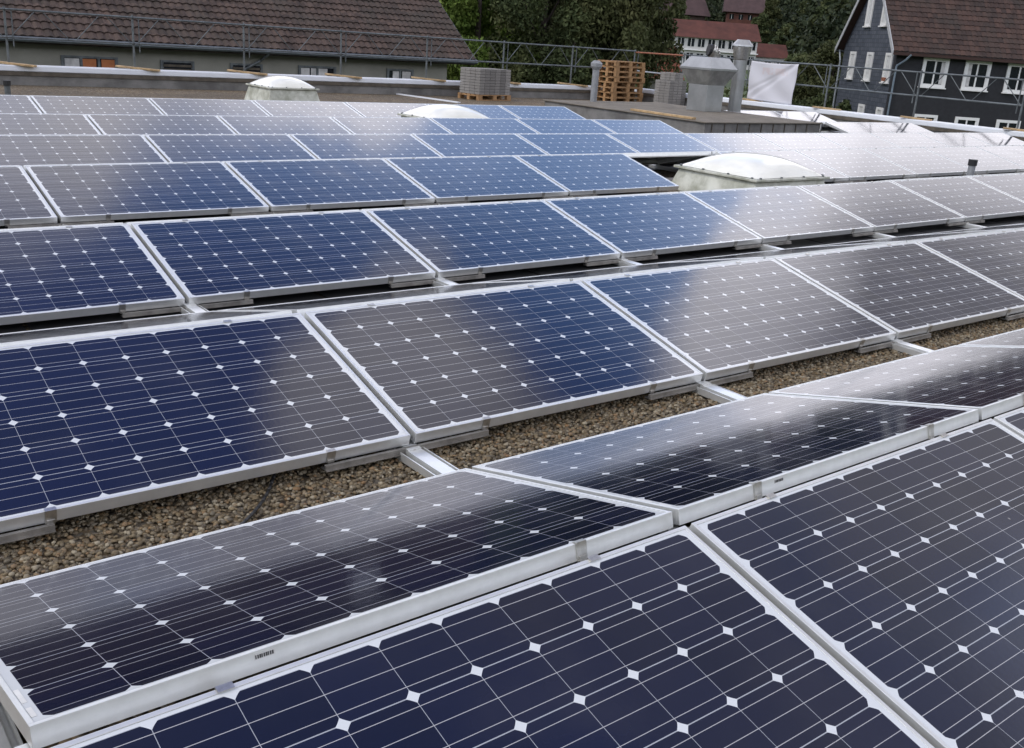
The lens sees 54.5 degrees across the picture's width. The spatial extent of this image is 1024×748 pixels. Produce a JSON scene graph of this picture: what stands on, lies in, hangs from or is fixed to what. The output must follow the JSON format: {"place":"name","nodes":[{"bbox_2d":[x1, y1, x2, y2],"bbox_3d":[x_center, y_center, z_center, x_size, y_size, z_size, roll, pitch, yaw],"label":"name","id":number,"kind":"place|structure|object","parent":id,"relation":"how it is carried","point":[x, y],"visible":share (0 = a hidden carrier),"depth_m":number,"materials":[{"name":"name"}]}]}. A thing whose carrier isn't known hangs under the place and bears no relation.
{"place":"outdoors","nodes":[
{"label":"outdoors","id":0,"kind":"place"},
{"bbox_2d":[0,0,477,79],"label":"tiled house","id":1,"kind":"structure","parent":0,"point":[430,18],"depth_m":32.33,"materials":[{"name":"tile"}]},
{"bbox_2d":[678,1,815,97],"bbox_3d":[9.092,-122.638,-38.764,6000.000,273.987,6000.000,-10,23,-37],"label":"terrain","id":2,"kind":"structure","parent":0,"point":[728,85],"depth_m":170.70,"materials":[{"name":"green plant"}]},
{"bbox_2d":[439,0,542,82],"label":"broadleaf tree","id":3,"kind":"object","parent":2,"relation":"on","point":[466,17],"visible":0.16,"depth_m":46.47,"materials":[{"name":"green plant"}]},
{"bbox_2d":[474,0,610,84],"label":"broadleaf tree","id":4,"kind":"object","parent":2,"relation":"on","point":[526,12],"visible":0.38,"depth_m":45.29,"materials":[{"name":"green plant"}]},
{"bbox_2d":[555,0,686,88],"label":"broadleaf tree","id":5,"kind":"object","parent":2,"relation":"on","point":[639,29],"visible":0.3,"depth_m":45.32,"materials":[{"name":"green plant"}]},
{"bbox_2d":[665,18,760,69],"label":"apartment house","id":6,"kind":"structure","parent":2,"relation":"on","point":[696,37],"depth_m":199.63,"materials":[{"name":"white paint"}]},
{"bbox_2d":[654,0,856,63],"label":"forest","id":7,"kind":"object","parent":2,"relation":"on","point":[822,29],"visible":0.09,"depth_m":218.86,"materials":[{"name":"green plant"}]},
{"bbox_2d":[792,39,843,103],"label":"broadleaf tree","id":8,"kind":"object","parent":2,"relation":"on","point":[825,54],"visible":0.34,"depth_m":90.86,"materials":[{"name":"green plant"}]},
{"bbox_2d":[832,0,1023,128],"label":"slate house","id":9,"kind":"structure","parent":2,"relation":"on","point":[977,37],"depth_m":48.18,"materials":[{"name":"black stone"}]},
{"bbox_3d":[0.417,1.217,12.857,30.350,6.710,29.080,-10,23,-37],"label":"flat roofed building","id":10,"kind":"object","parent":2,"relation":"on","visible":0},
{"bbox_2d":[0,64,602,99],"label":"parapet","id":11,"kind":"structure","parent":10,"relation":"on","point":[46,75],"depth_m":23.07,"materials":[{"name":"metal"}]},
{"bbox_2d":[0,6,638,83],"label":"guard rail","id":12,"kind":"object","parent":11,"relation":"on","point":[6,37],"visible":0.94,"depth_m":23.63,"materials":[{"name":"metal"}]},
{"bbox_2d":[0,85,1023,747],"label":"gravel roof","id":13,"kind":"structure","parent":10,"relation":"on","point":[140,93],"depth_m":4.16,"materials":[{"name":"gravel"}]},
{"bbox_2d":[0,323,26,333],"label":"mounting frame","id":14,"kind":"object","parent":13,"relation":"on","point":[11,328],"depth_m":5.07,"materials":[{"name":"metal"}]},
{"bbox_2d":[0,224,184,324],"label":"solar panel","id":15,"kind":"object","parent":14,"relation":"on","point":[61,272],"visible":1,"depth_m":5.53,"materials":[{"name":"glass"}]},
{"bbox_2d":[0,523,55,747],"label":"mounting frame","id":16,"kind":"object","parent":13,"relation":"on","point":[10,737],"visible":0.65,"depth_m":2.30,"materials":[{"name":"metal"}]},
{"bbox_2d":[0,468,672,747],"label":"solar panel","id":17,"kind":"object","parent":16,"relation":"on","point":[87,647],"visible":0.97,"depth_m":2.42,"materials":[{"name":"glass"}]},
{"bbox_2d":[0,218,161,228],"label":"mounting frame","id":18,"kind":"object","parent":13,"relation":"on","point":[58,223],"visible":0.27,"depth_m":7.45,"materials":[{"name":"metal"}]},
{"bbox_2d":[0,166,56,225],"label":"solar panel","id":19,"kind":"object","parent":18,"relation":"on","point":[23,201],"visible":1,"depth_m":7.42,"materials":[{"name":"glass"}]},
{"bbox_2d":[26,292,324,329],"bbox_3d":[-1.695,-0.435,5.406,1.640,0.302,2.238,-10,23,-37],"label":"mounting frame","id":20,"kind":"object","parent":13,"relation":"on","point":[186,308],"visible":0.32,"depth_m":5.50,"materials":[{"name":"metal"}]},
{"bbox_2d":[0,310,291,346],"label":"solar panel","id":21,"kind":"object","parent":20,"relation":"on","point":[74,332],"visible":0.53,"depth_m":4.41,"materials":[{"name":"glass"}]},
{"bbox_2d":[131,210,435,303],"bbox_3d":[-1.439,-0.783,6.362,1.645,0.054,1.004,-10,38,-36],"label":"solar panel","id":22,"kind":"object","parent":20,"relation":"on","point":[199,261],"visible":0.99,"depth_m":6.26,"materials":[{"name":"glass"}]},
{"bbox_2d":[160,208,344,219],"bbox_3d":[-1.856,-1.365,8.141,1.640,0.295,2.401,-10,23,-37],"label":"mounting frame","id":23,"kind":"object","parent":13,"relation":"on","point":[246,214],"visible":0.21,"depth_m":8.33,"materials":[{"name":"metal"}]},
{"bbox_2d":[25,162,268,222],"bbox_3d":[-2.972,-1.516,8.147,1.645,0.053,1.004,-11,38,-37],"label":"solar panel","id":24,"kind":"object","parent":23,"relation":"on","point":[85,192],"visible":0.99,"depth_m":8.05,"materials":[{"name":"glass"}]},
{"bbox_2d":[244,76,319,100],"bbox_3d":[-4.770,-5.916,20.649,1.175,0.539,1.205,-10,23,-37],"label":"skylight","id":25,"kind":"object","parent":13,"relation":"on","point":[282,88],"visible":0.99,"depth_m":20.28,"materials":[{"name":"plastic"}]},
{"bbox_2d":[343,200,491,209],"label":"mounting frame","id":26,"kind":"object","parent":13,"relation":"on","point":[405,205],"visible":0.2,"depth_m":9.33,"materials":[{"name":"metal"}]},
{"bbox_2d":[225,158,434,211],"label":"solar panel","id":27,"kind":"object","parent":26,"relation":"on","point":[281,185],"visible":0.96,"depth_m":9.06,"materials":[{"name":"glass"}]},
{"bbox_2d":[314,269,538,297],"bbox_3d":[-0.372,-0.675,6.397,1.640,0.300,2.242,-10,23,-37],"label":"mounting frame","id":28,"kind":"object","parent":13,"relation":"on","point":[425,283],"visible":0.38,"depth_m":6.47,"materials":[{"name":"metal"}]},
{"bbox_2d":[217,279,569,316],"bbox_3d":[-0.609,-0.403,5.402,1.645,0.062,1.052,-10,9,-36],"label":"solar panel","id":29,"kind":"object","parent":28,"relation":"on","point":[301,307],"visible":0.46,"depth_m":5.26,"materials":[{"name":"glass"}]},
{"bbox_2d":[367,200,620,277],"bbox_3d":[-0.117,-1.029,7.352,1.645,0.054,1.004,-10,38,-36],"label":"solar panel","id":30,"kind":"object","parent":28,"relation":"on","point":[454,240],"visible":0.9,"depth_m":7.26,"materials":[{"name":"glass"}]},
{"bbox_2d":[397,104,487,117],"bbox_3d":[-1.059,-4.157,16.261,1.254,0.504,1.224,-10,23,-37],"label":"skylight","id":31,"kind":"object","parent":13,"relation":"on","point":[442,111],"visible":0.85,"depth_m":15.91,"materials":[{"name":"plastic"}]},
{"bbox_2d":[458,92,510,100],"bbox_3d":[-0.734,-7.403,26.515,0.800,0.144,1.204,21,25,40],"label":"pallet","id":32,"kind":"object","parent":13,"relation":"on","point":[485,97],"visible":0.84,"depth_m":26.29,"materials":[{"name":"brown wood"}]},
{"bbox_2d":[460,67,510,94],"bbox_3d":[-0.707,-7.779,26.388,0.754,0.640,1.134,21,25,40],"label":"block stack","id":33,"kind":"object","parent":32,"relation":"on","point":[485,81],"visible":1,"depth_m":26.07,"materials":[{"name":"grey concrete"}]},
{"bbox_2d":[51,526,934,747],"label":"solar panel","id":34,"kind":"object","parent":13,"relation":"on","point":[683,637],"visible":1,"depth_m":2.15,"materials":[{"name":"glass"}]},
{"bbox_2d":[321,429,677,568],"bbox_3d":[-0.263,0.238,3.677,0.740,0.303,2.309,-10,23,-37],"label":"mounting frame","id":35,"kind":"object","parent":13,"relation":"on","point":[422,459],"visible":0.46,"depth_m":3.78,"materials":[{"name":"metal"}]},
{"bbox_2d":[0,313,409,532],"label":"solar panel","id":36,"kind":"object","parent":35,"relation":"on","point":[88,425],"visible":1,"depth_m":3.66,"materials":[{"name":"glass"}]},
{"bbox_2d":[472,393,978,527],"bbox_3d":[0.828,0.261,3.618,1.645,0.066,1.052,-11,9,-37],"label":"solar panel","id":37,"kind":"object","parent":35,"relation":"on","point":[684,468],"visible":0.84,"depth_m":3.47,"materials":[{"name":"glass"}]},
{"bbox_2d":[0,314,1023,583],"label":"gravel","id":38,"kind":"structure","parent":13,"relation":"on","point":[216,516],"depth_m":3.69,"materials":[{"name":"brown gravel"}]},
{"bbox_2d":[488,194,608,201],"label":"mounting frame","id":39,"kind":"object","parent":13,"relation":"on","point":[534,198],"visible":0.18,"depth_m":10.34,"materials":[{"name":"metal"}]},
{"bbox_2d":[385,156,568,202],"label":"solar panel","id":40,"kind":"object","parent":39,"relation":"on","point":[456,179],"visible":0.97,"depth_m":10.07,"materials":[{"name":"glass"}]},
{"bbox_2d":[515,153,678,195],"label":"solar panel","id":41,"kind":"object","parent":39,"relation":"on","point":[584,174],"visible":0.95,"depth_m":11.07,"materials":[{"name":"glass"}]},
{"bbox_2d":[523,252,698,274],"bbox_3d":[0.951,-0.915,7.387,1.640,0.297,2.247,-10,23,-37],"label":"mounting frame","id":42,"kind":"object","parent":13,"relation":"on","point":[611,263],"visible":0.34,"depth_m":7.46,"materials":[{"name":"metal"}]},
{"bbox_2d":[475,257,762,282],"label":"solar panel","id":43,"kind":"object","parent":42,"relation":"on","point":[580,276],"visible":0.5,"depth_m":6.28,"materials":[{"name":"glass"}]},
{"bbox_2d":[545,192,761,257],"bbox_3d":[1.205,-1.275,8.343,1.645,0.054,1.004,-10,38,-36],"label":"solar panel","id":44,"kind":"object","parent":42,"relation":"on","point":[627,226],"visible":0.91,"depth_m":8.26,"materials":[{"name":"glass"}]},
{"bbox_2d":[653,72,686,105],"bbox_3d":[4.639,-8.331,29.102,0.754,0.954,0.564,-12,24,-39],"label":"block stack","id":45,"kind":"object","parent":13,"relation":"on","point":[670,88],"visible":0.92,"depth_m":28.89,"materials":[{"name":"grey concrete"}]},
{"bbox_2d":[640,154,711,172],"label":"mounting frame","id":46,"kind":"object","parent":13,"relation":"on","point":[667,166],"visible":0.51,"depth_m":13.78,"materials":[{"name":"metal"}]},
{"bbox_2d":[606,133,715,152],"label":"solar panel","id":47,"kind":"object","parent":46,"relation":"on","point":[657,142],"visible":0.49,"depth_m":14.74,"materials":[{"name":"glass"}]},
{"bbox_2d":[543,100,822,132],"bbox_3d":[3.527,-5.422,21.183,3.600,0.364,4.750,-10,23,-37],"label":"roof box","id":48,"kind":"object","parent":13,"relation":"on","point":[722,121],"visible":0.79,"depth_m":20.11,"materials":[{"name":"concrete"}]},
{"bbox_2d":[680,56,737,111],"bbox_3d":[4.237,-6.301,21.606,0.884,1.120,0.884,-10,23,-37],"label":"ventilation hood","id":49,"kind":"object","parent":48,"relation":"on","point":[708,78],"visible":1,"depth_m":21.39,"materials":[{"name":"metal"}]},
{"bbox_2d":[728,39,752,112],"bbox_3d":[5.064,-6.504,22.306,0.470,1.900,0.470,-10,23,-37],"label":"chimney","id":50,"kind":"object","parent":48,"relation":"on","point":[741,55],"visible":0.7,"depth_m":22.12,"materials":[{"name":"metal"}]},
{"bbox_2d":[672,152,829,190],"bbox_3d":[2.846,-2.380,11.830,1.404,0.489,1.314,-10,23,-37],"label":"skylight","id":51,"kind":"object","parent":13,"relation":"on","point":[733,170],"visible":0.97,"depth_m":11.46,"materials":[{"name":"plastic"}]},
{"bbox_2d":[681,239,825,257],"bbox_3d":[2.274,-1.155,8.377,1.640,0.295,2.251,-10,23,-37],"label":"mounting frame","id":52,"kind":"object","parent":13,"relation":"on","point":[750,248],"visible":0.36,"depth_m":8.45,"materials":[{"name":"metal"}]},
{"bbox_2d":[685,186,873,242],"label":"solar panel","id":53,"kind":"object","parent":52,"relation":"on","point":[774,214],"visible":0.88,"depth_m":9.25,"materials":[{"name":"glass"}]},
{"bbox_2d":[660,241,905,262],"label":"solar panel","id":54,"kind":"object","parent":52,"relation":"on","point":[773,254],"visible":0.48,"depth_m":7.28,"materials":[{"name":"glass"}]},
{"bbox_2d":[644,372,978,461],"bbox_3d":[1.057,-0.005,4.672,0.740,0.304,2.292,-10,23,-37],"label":"mounting frame","id":55,"kind":"object","parent":13,"relation":"on","point":[711,389],"visible":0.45,"depth_m":4.76,"materials":[{"name":"metal"}]},
{"bbox_2d":[304,281,702,442],"bbox_3d":[-0.007,-0.122,4.674,1.645,0.052,1.004,-10,38,-36],"label":"solar panel","id":56,"kind":"object","parent":55,"relation":"on","point":[424,369],"visible":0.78,"depth_m":4.55,"materials":[{"name":"glass"}]},
{"bbox_2d":[769,345,1023,419],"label":"solar panel","id":57,"kind":"object","parent":55,"relation":"on","point":[987,381],"visible":0.8,"depth_m":4.49,"materials":[{"name":"glass"}]},
{"bbox_2d":[824,180,870,183],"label":"mounting frame","id":58,"kind":"object","parent":13,"relation":"on","point":[838,182],"visible":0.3,"depth_m":13.45,"materials":[{"name":"metal"}]},
{"bbox_2d":[715,150,849,181],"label":"solar panel","id":59,"kind":"object","parent":58,"relation":"on","point":[808,162],"visible":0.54,"depth_m":13.45,"materials":[{"name":"glass"}]},
{"bbox_2d":[689,418,1023,747],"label":"solar panel","id":60,"kind":"object","parent":13,"relation":"on","point":[894,581],"visible":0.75,"depth_m":2.71,"materials":[{"name":"glass"}]},
{"bbox_2d":[806,228,927,243],"bbox_3d":[3.597,-1.395,9.368,1.640,0.292,2.255,-10,23,-37],"label":"mounting frame","id":61,"kind":"object","parent":13,"relation":"on","point":[862,236],"visible":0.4,"depth_m":9.45,"materials":[{"name":"metal"}]},
{"bbox_2d":[798,181,965,230],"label":"solar panel","id":62,"kind":"object","parent":61,"relation":"on","point":[882,205],"visible":0.9,"depth_m":10.25,"materials":[{"name":"glass"}]},
{"bbox_2d":[854,333,933,355],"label":"mounting frame","id":63,"kind":"object","parent":13,"relation":"on","point":[903,345],"visible":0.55,"depth_m":5.76,"materials":[{"name":"metal"}]},
{"bbox_2d":[582,258,896,380],"bbox_3d":[1.317,-0.360,5.663,1.645,0.053,1.004,-10,38,-36],"label":"solar panel","id":64,"kind":"object","parent":63,"relation":"on","point":[709,322],"visible":0.86,"depth_m":5.56,"materials":[{"name":"glass"}]},
{"bbox_2d":[867,177,931,181],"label":"mounting frame","id":65,"kind":"object","parent":13,"relation":"on","point":[873,180],"visible":0.12,"depth_m":14.37,"materials":[{"name":"metal"}]},
{"bbox_2d":[795,148,916,180],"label":"solar panel","id":66,"kind":"object","parent":65,"relation":"on","point":[858,164],"visible":0.95,"depth_m":14.09,"materials":[{"name":"glass"}]},
{"bbox_2d":[927,174,986,177],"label":"mounting frame","id":67,"kind":"object","parent":13,"relation":"on","point":[954,175],"visible":0.18,"depth_m":15.39,"materials":[{"name":"metal"}]},
{"bbox_2d":[863,147,975,176],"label":"solar panel","id":68,"kind":"object","parent":67,"relation":"on","point":[921,162],"visible":0.91,"depth_m":15.09,"materials":[{"name":"glass"}]},
{"bbox_2d":[905,219,1010,232],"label":"mounting frame","id":69,"kind":"object","parent":13,"relation":"on","point":[955,226],"visible":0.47,"depth_m":10.43,"materials":[{"name":"metal"}]},
{"bbox_2d":[891,176,1023,220],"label":"solar panel","id":70,"kind":"object","parent":69,"relation":"on","point":[969,198],"visible":0.85,"depth_m":11.22,"materials":[{"name":"glass"}]},
{"bbox_2d":[983,171,1023,173],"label":"mounting frame","id":71,"kind":"object","parent":13,"relation":"on","point":[1005,172],"visible":0.08,"depth_m":16.40,"materials":[{"name":"metal"}]},
{"bbox_2d":[923,146,1023,173],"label":"solar panel","id":72,"kind":"object","parent":71,"relation":"on","point":[988,162],"visible":0.95,"depth_m":16.13,"materials":[{"name":"glass"}]},
{"bbox_2d":[1001,312,1023,320],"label":"mounting frame","id":73,"kind":"object","parent":13,"relation":"on","point":[1016,316],"visible":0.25,"depth_m":6.66,"materials":[{"name":"metal"}]},
{"bbox_2d":[775,242,1023,338],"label":"solar panel","id":74,"kind":"object","parent":73,"relation":"on","point":[903,290],"visible":0.84,"depth_m":6.56,"materials":[{"name":"glass"}]},
{"bbox_2d":[916,229,1023,298],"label":"solar panel","id":75,"kind":"object","parent":73,"relation":"on","point":[996,258],"visible":0.78,"depth_m":7.52,"materials":[{"name":"glass"}]},
{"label":"mounting frame","id":76,"kind":"object","parent":13,"relation":"on","visible":0},
{"bbox_2d":[0,135,166,165],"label":"solar panel","id":77,"kind":"object","parent":76,"relation":"on","point":[21,150],"visible":0.56,"depth_m":9.81,"materials":[{"name":"glass"}]},
{"bbox_2d":[145,134,316,161],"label":"solar panel","id":78,"kind":"object","parent":76,"relation":"on","point":[202,147],"visible":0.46,"depth_m":10.75,"materials":[{"name":"glass"}]},
{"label":"mounting frame","id":79,"kind":"object","parent":13,"relation":"on","visible":0},
{"bbox_2d":[290,134,441,158],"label":"solar panel","id":80,"kind":"object","parent":79,"relation":"on","point":[333,146],"visible":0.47,"depth_m":11.74,"materials":[{"name":"glass"}]},
{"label":"mounting frame","id":81,"kind":"object","parent":13,"relation":"on","visible":0},
{"bbox_2d":[412,134,547,156],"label":"solar panel","id":82,"kind":"object","parent":81,"relation":"on","point":[445,145],"visible":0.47,"depth_m":12.74,"materials":[{"name":"glass"}]},
{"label":"mounting frame","id":83,"kind":"object","parent":13,"relation":"on","visible":0},
{"bbox_2d":[516,133,637,154],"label":"solar panel","id":84,"kind":"object","parent":83,"relation":"on","point":[548,144],"visible":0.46,"depth_m":13.74,"materials":[{"name":"glass"}]},
{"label":"mounting frame","id":85,"kind":"object","parent":13,"relation":"on","visible":0},
{"bbox_2d":[685,133,785,150],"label":"solar panel","id":86,"kind":"object","parent":85,"relation":"on","point":[733,141],"visible":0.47,"depth_m":15.75,"materials":[{"name":"glass"}]},
{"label":"mounting frame","id":87,"kind":"object","parent":13,"relation":"on","visible":0},
{"bbox_2d":[0,113,100,134],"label":"solar panel","id":88,"kind":"object","parent":87,"relation":"on","point":[40,124],"visible":0.56,"depth_m":11.61,"materials":[{"name":"glass"}]},
{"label":"mounting frame","id":89,"kind":"object","parent":13,"relation":"on","visible":0},
{"bbox_2d":[87,114,235,134],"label":"solar panel","id":90,"kind":"object","parent":89,"relation":"on","point":[150,124],"visible":0.5,"depth_m":12.41,"materials":[{"name":"glass"}]},
{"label":"mounting frame","id":91,"kind":"object","parent":13,"relation":"on","visible":0},
{"bbox_2d":[218,115,351,133],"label":"solar panel","id":92,"kind":"object","parent":91,"relation":"on","point":[280,125],"visible":0.51,"depth_m":13.41,"materials":[{"name":"glass"}]},
{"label":"mounting frame","id":93,"kind":"object","parent":13,"relation":"on","visible":0},
{"bbox_2d":[331,117,451,133],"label":"solar panel","id":94,"kind":"object","parent":93,"relation":"on","point":[381,125],"visible":0.5,"depth_m":14.41,"materials":[{"name":"glass"}]},
{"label":"mounting frame","id":95,"kind":"object","parent":13,"relation":"on","visible":0},
{"bbox_2d":[430,118,538,133],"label":"solar panel","id":96,"kind":"object","parent":95,"relation":"on","point":[481,126],"visible":0.52,"depth_m":15.40,"materials":[{"name":"glass"}]},
{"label":"mounting frame","id":97,"kind":"object","parent":13,"relation":"on","visible":0},
{"bbox_2d":[516,119,613,133],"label":"solar panel","id":98,"kind":"object","parent":97,"relation":"on","point":[542,126],"visible":0.53,"depth_m":16.41,"materials":[{"name":"glass"}]},
{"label":"mounting frame","id":99,"kind":"object","parent":13,"relation":"on","visible":0},
{"bbox_2d":[592,119,682,132],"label":"solar panel","id":100,"kind":"object","parent":99,"relation":"on","point":[636,126],"visible":0.5,"depth_m":17.40,"materials":[{"name":"glass"}]},
{"bbox_2d":[634,88,1023,140],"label":"parapet","id":101,"kind":"structure","parent":10,"relation":"on","point":[850,116],"depth_m":24.91,"materials":[{"name":"metal"}]},
{"bbox_2d":[680,53,1023,130],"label":"guard rail","id":102,"kind":"object","parent":101,"relation":"on","point":[915,95],"visible":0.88,"depth_m":24.00,"materials":[{"name":"metal"}]},
{"bbox_2d":[747,61,798,104],"bbox_3d":[7.050,-7.901,26.937,0.080,1.051,1.580,-10,23,-37],"label":"banner","id":103,"kind":"object","parent":102,"relation":"hanging from","point":[772,82],"visible":1,"depth_m":26.92,"materials":[{"name":"fabric"}]},
{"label":"mounting frame","id":104,"kind":"object","parent":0,"visible":0},
{"bbox_2d":[754,133,846,149],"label":"solar panel","id":105,"kind":"object","parent":104,"relation":"on","point":[792,141],"visible":0.48,"depth_m":16.75,"materials":[{"name":"glass"}]},
{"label":"mounting frame","id":106,"kind":"object","parent":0,"visible":0},
{"bbox_2d":[30,95,163,114],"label":"solar panel","id":107,"kind":"object","parent":106,"relation":"on","point":[87,105],"visible":0.56,"depth_m":14.31,"materials":[{"name":"glass"}]},
{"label":"mounting frame","id":108,"kind":"object","parent":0,"visible":0},
{"bbox_2d":[149,98,269,115],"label":"solar panel","id":109,"kind":"object","parent":108,"relation":"on","point":[178,106],"visible":0.56,"depth_m":15.31,"materials":[{"name":"glass"}]},
{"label":"mounting frame","id":110,"kind":"object","parent":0,"visible":0},
{"bbox_2d":[253,100,362,116],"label":"solar panel","id":111,"kind":"object","parent":110,"relation":"on","point":[304,108],"visible":0.54,"depth_m":16.31,"materials":[{"name":"glass"}]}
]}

